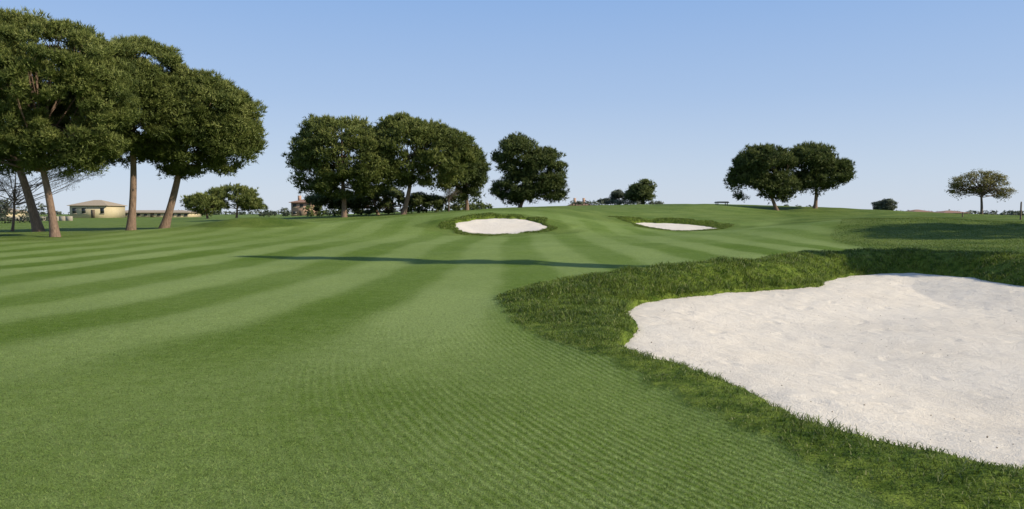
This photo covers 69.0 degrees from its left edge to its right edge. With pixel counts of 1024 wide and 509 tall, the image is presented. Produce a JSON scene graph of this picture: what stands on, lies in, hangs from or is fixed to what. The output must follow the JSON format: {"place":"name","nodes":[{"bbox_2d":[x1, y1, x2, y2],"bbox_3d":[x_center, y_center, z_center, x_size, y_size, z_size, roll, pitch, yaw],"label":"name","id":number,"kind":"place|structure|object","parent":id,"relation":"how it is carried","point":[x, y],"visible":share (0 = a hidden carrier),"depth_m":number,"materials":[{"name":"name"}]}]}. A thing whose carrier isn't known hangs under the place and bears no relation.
{"place":"outdoors","nodes":[
{"label":"outdoors","id":0,"kind":"place"},
{"bbox_2d":[438,212,557,235],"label":"rough grass","id":1,"kind":"structure","parent":0,"point":[552,227],"depth_m":61.00,"materials":[{"name":"green plant"}]},
{"bbox_2d":[0,204,1023,508],"bbox_3d":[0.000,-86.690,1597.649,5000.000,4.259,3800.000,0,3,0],"label":"ground","id":2,"kind":"structure","parent":0,"point":[272,262],"depth_m":8.69,"materials":[{"name":"green plant"}]},
{"bbox_2d":[0,208,28,216],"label":"cottage","id":3,"kind":"structure","parent":2,"relation":"on","point":[11,211],"depth_m":162.94,"materials":[{"name":"paint"}]},
{"bbox_2d":[0,198,48,222],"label":"shrubs","id":4,"kind":"object","parent":2,"relation":"on","point":[26,219],"visible":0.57,"depth_m":120.20,"materials":[{"name":"green plant"}]},
{"bbox_2d":[2,64,70,231],"bbox_3d":[-43.303,-9.483,61.666,14.917,15.904,9.779,0,3,0],"label":"pine tree","id":5,"kind":"object","parent":2,"relation":"on","point":[36,222],"visible":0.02,"depth_m":61.59,"materials":[{"name":"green plant"}]},
{"bbox_2d":[0,216,72,220],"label":"boundary wall","id":6,"kind":"structure","parent":2,"relation":"on","point":[64,218],"depth_m":149.83,"materials":[{"name":"stone"}]},
{"bbox_2d":[0,164,106,230],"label":"bare tree","id":7,"kind":"object","parent":2,"relation":"on","point":[14,200],"visible":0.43,"depth_m":63.81,"materials":[{"name":"brown plant"}]},
{"bbox_2d":[0,6,142,236],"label":"pine tree","id":8,"kind":"object","parent":2,"relation":"on","point":[96,81],"visible":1,"depth_m":47.73,"materials":[{"name":"green plant"}]},
{"bbox_2d":[67,200,126,217],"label":"farmhouse","id":9,"kind":"object","parent":2,"relation":"on","point":[97,209],"visible":0.93,"depth_m":189.75,"materials":[{"name":"paint"}]},
{"bbox_2d":[72,208,103,212],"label":"windows","id":10,"kind":"structure","parent":9,"relation":"in","point":[73,209],"depth_m":189.63,"materials":[{"name":"black glass"}]},
{"bbox_2d":[91,210,94,217],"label":"door","id":11,"kind":"structure","parent":9,"relation":"in","point":[92,211],"depth_m":189.68,"materials":[{"name":"brown wood"}]},
{"bbox_2d":[62,34,203,229],"bbox_3d":[-29.968,-9.771,59.494,12.013,16.239,10.272,0,3,0],"label":"pine tree","id":12,"kind":"object","parent":2,"relation":"on","point":[150,75],"visible":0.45,"depth_m":57.56,"materials":[{"name":"green plant"}]},
{"bbox_2d":[125,210,200,216],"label":"long barn","id":13,"kind":"structure","parent":2,"relation":"on","point":[159,213],"depth_m":204.72,"materials":[{"name":"paint"}]},
{"bbox_2d":[125,214,187,215],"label":"windows","id":14,"kind":"structure","parent":13,"relation":"in","point":[125,214],"depth_m":204.69,"materials":[{"name":"black glass"}]},
{"bbox_2d":[179,191,225,218],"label":"pine tree","id":15,"kind":"object","parent":2,"relation":"on","point":[202,203],"visible":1,"depth_m":162.79,"materials":[{"name":"green plant"}]},
{"bbox_2d":[137,67,268,228],"bbox_3d":[-25.376,-8.649,61.573,10.672,13.805,9.934,0,3,0],"label":"pine tree","id":16,"kind":"object","parent":2,"relation":"on","point":[228,124],"visible":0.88,"depth_m":59.30,"materials":[{"name":"green plant"}]},
{"bbox_2d":[204,182,268,217],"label":"pine tree","id":17,"kind":"object","parent":2,"relation":"on","point":[247,199],"visible":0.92,"depth_m":167.76,"materials":[{"name":"green plant"}]},
{"bbox_2d":[259,207,291,216],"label":"shrubs","id":18,"kind":"object","parent":2,"relation":"on","point":[285,213],"visible":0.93,"depth_m":149.27,"materials":[{"name":"green plant"}]},
{"bbox_2d":[289,196,315,215],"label":"villa","id":19,"kind":"object","parent":2,"relation":"on","point":[298,205],"visible":0.58,"depth_m":179.68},
{"bbox_2d":[293,204,309,213],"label":"windows","id":20,"kind":"structure","parent":19,"relation":"in","point":[294,205],"depth_m":179.60,"materials":[{"name":"black glass"}]},
{"bbox_2d":[282,112,400,216],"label":"pine tree","id":21,"kind":"object","parent":2,"relation":"on","point":[317,154],"visible":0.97,"depth_m":90.14,"materials":[{"name":"green plant"}]},
{"bbox_2d":[303,185,450,214],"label":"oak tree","id":22,"kind":"object","parent":2,"relation":"on","point":[419,198],"visible":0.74,"depth_m":102.46,"materials":[{"name":"plant"}]},
{"bbox_2d":[302,195,492,216],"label":"shrubs","id":23,"kind":"object","parent":2,"relation":"on","point":[455,206],"visible":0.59,"depth_m":109.05,"materials":[{"name":"green plant"}]},
{"bbox_2d":[358,111,483,214],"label":"pine tree","id":24,"kind":"object","parent":2,"relation":"on","point":[435,143],"visible":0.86,"depth_m":91.87,"materials":[{"name":"green plant"}]},
{"bbox_2d":[440,188,460,211],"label":"bare tree","id":25,"kind":"object","parent":2,"relation":"on","point":[448,193],"visible":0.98,"depth_m":96.68,"materials":[{"name":"brown plant"}]},
{"bbox_2d":[436,151,491,209],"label":"pine tree","id":26,"kind":"object","parent":2,"relation":"on","point":[472,189],"visible":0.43,"depth_m":102.25,"materials":[{"name":"green plant"}]},
{"bbox_2d":[456,218,546,233],"bbox_3d":[-0.973,-2.252,60.905,8.250,1.380,7.500,0,3,0],"label":"sand bunker","id":27,"kind":"object","parent":2,"relation":"on","point":[499,226],"visible":0.91,"depth_m":61.22},
{"bbox_2d":[488,131,569,207],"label":"pine tree","id":28,"kind":"object","parent":2,"relation":"on","point":[530,161],"visible":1,"depth_m":125.31,"materials":[{"name":"green plant"}]},
{"bbox_2d":[39,206,1023,214],"bbox_3d":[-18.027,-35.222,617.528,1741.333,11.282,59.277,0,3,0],"label":"distant trees","id":29,"kind":"object","parent":2,"relation":"on","point":[328,212],"visible":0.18,"depth_m":619.42,"materials":[{"name":"green plant"}]},
{"bbox_2d":[567,198,586,205],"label":"villa","id":30,"kind":"object","parent":2,"relation":"on","point":[574,199],"visible":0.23,"depth_m":212.54,"materials":[{"name":"ceramic"}]},
{"bbox_2d":[596,189,627,204],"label":"olive tree","id":31,"kind":"object","parent":2,"relation":"on","point":[615,194],"visible":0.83,"depth_m":153.94,"materials":[{"name":"green plant"}]},
{"bbox_2d":[570,199,664,205],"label":"shrubs","id":32,"kind":"object","parent":2,"relation":"on","point":[617,202],"visible":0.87,"depth_m":149.37,"materials":[{"name":"green plant"}]},
{"bbox_2d":[622,178,656,203],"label":"holm oak tree","id":33,"kind":"object","parent":2,"relation":"on","point":[642,190],"visible":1,"depth_m":148.29,"materials":[{"name":"green plant"}]},
{"bbox_2d":[609,216,733,230],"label":"rough grass","id":34,"kind":"structure","parent":2,"relation":"on","point":[698,222],"depth_m":77.51,"materials":[{"name":"green plant"}]},
{"bbox_2d":[636,222,715,230],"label":"sand bunker","id":35,"kind":"object","parent":2,"relation":"on","point":[671,226],"visible":0.68,"depth_m":77.05},
{"bbox_2d":[714,201,728,205],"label":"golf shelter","id":36,"kind":"object","parent":2,"relation":"on","point":[725,202],"visible":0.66,"depth_m":126.81,"materials":[{"name":"grey wood"}]},
{"bbox_2d":[496,246,1023,508],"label":"rough grass","id":37,"kind":"structure","parent":2,"relation":"on","point":[559,284],"depth_m":13.01,"materials":[{"name":"green plant"}]},
{"bbox_2d":[723,142,804,209],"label":"pine tree","id":38,"kind":"object","parent":2,"relation":"on","point":[754,165],"visible":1,"depth_m":119.45,"materials":[{"name":"green plant"}]},
{"bbox_2d":[787,140,857,207],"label":"pine tree","id":39,"kind":"object","parent":2,"relation":"on","point":[821,162],"visible":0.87,"depth_m":121.08,"materials":[{"name":"green plant"}]},
{"bbox_2d":[624,273,1023,468],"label":"sand bunker","id":40,"kind":"object","parent":2,"relation":"on","point":[816,360],"visible":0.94,"depth_m":10.65},
{"bbox_2d":[651,276,1017,447],"bbox_3d":[7.783,1.185,12.888,12.256,0.356,15.830,0,3,0],"label":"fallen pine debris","id":41,"kind":"object","parent":40,"relation":"on","point":[879,384],"visible":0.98,"depth_m":8.72,"materials":[{"name":"brown plant"}]},
{"bbox_2d":[871,198,898,210],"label":"olive tree","id":42,"kind":"object","parent":2,"relation":"on","point":[886,204],"visible":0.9,"depth_m":148.51,"materials":[{"name":"green plant"}]},
{"bbox_2d":[909,210,931,211],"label":"villa","id":43,"kind":"object","parent":2,"relation":"on","point":[919,211],"visible":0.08,"depth_m":199.87,"materials":[{"name":"white paint"}]},
{"bbox_2d":[935,210,967,213],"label":"villa","id":44,"kind":"object","parent":2,"relation":"on","point":[950,211],"visible":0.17,"depth_m":225.72,"materials":[{"name":"brown paint"}]},
{"bbox_2d":[944,169,1016,213],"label":"elm tree","id":45,"kind":"object","parent":2,"relation":"on","point":[988,184],"visible":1,"depth_m":129.03,"materials":[{"name":"green plant"}]},
{"bbox_2d":[963,212,1023,214],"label":"shrubs","id":46,"kind":"object","parent":2,"relation":"on","point":[1017,213],"visible":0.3,"depth_m":149.36,"materials":[{"name":"green plant"}]},
{"bbox_2d":[1020,202,1021,219],"bbox_3d":[42.308,-3.543,61.899,0.129,1.703,0.129,-1,3,-22],"label":"wooden post","id":47,"kind":"object","parent":2,"relation":"on","point":[1021,211],"visible":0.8,"depth_m":61.86,"materials":[{"name":"brown wood"}]},
{"bbox_2d":[0,0,1023,213],"label":"sky","id":48,"kind":"structure","parent":0,"point":[918,94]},
{"bbox_2d":[832,217,1023,253],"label":"rough grass","id":49,"kind":"structure","parent":0,"point":[956,232],"depth_m":40.91,"materials":[{"name":"green plant"}]}
]}

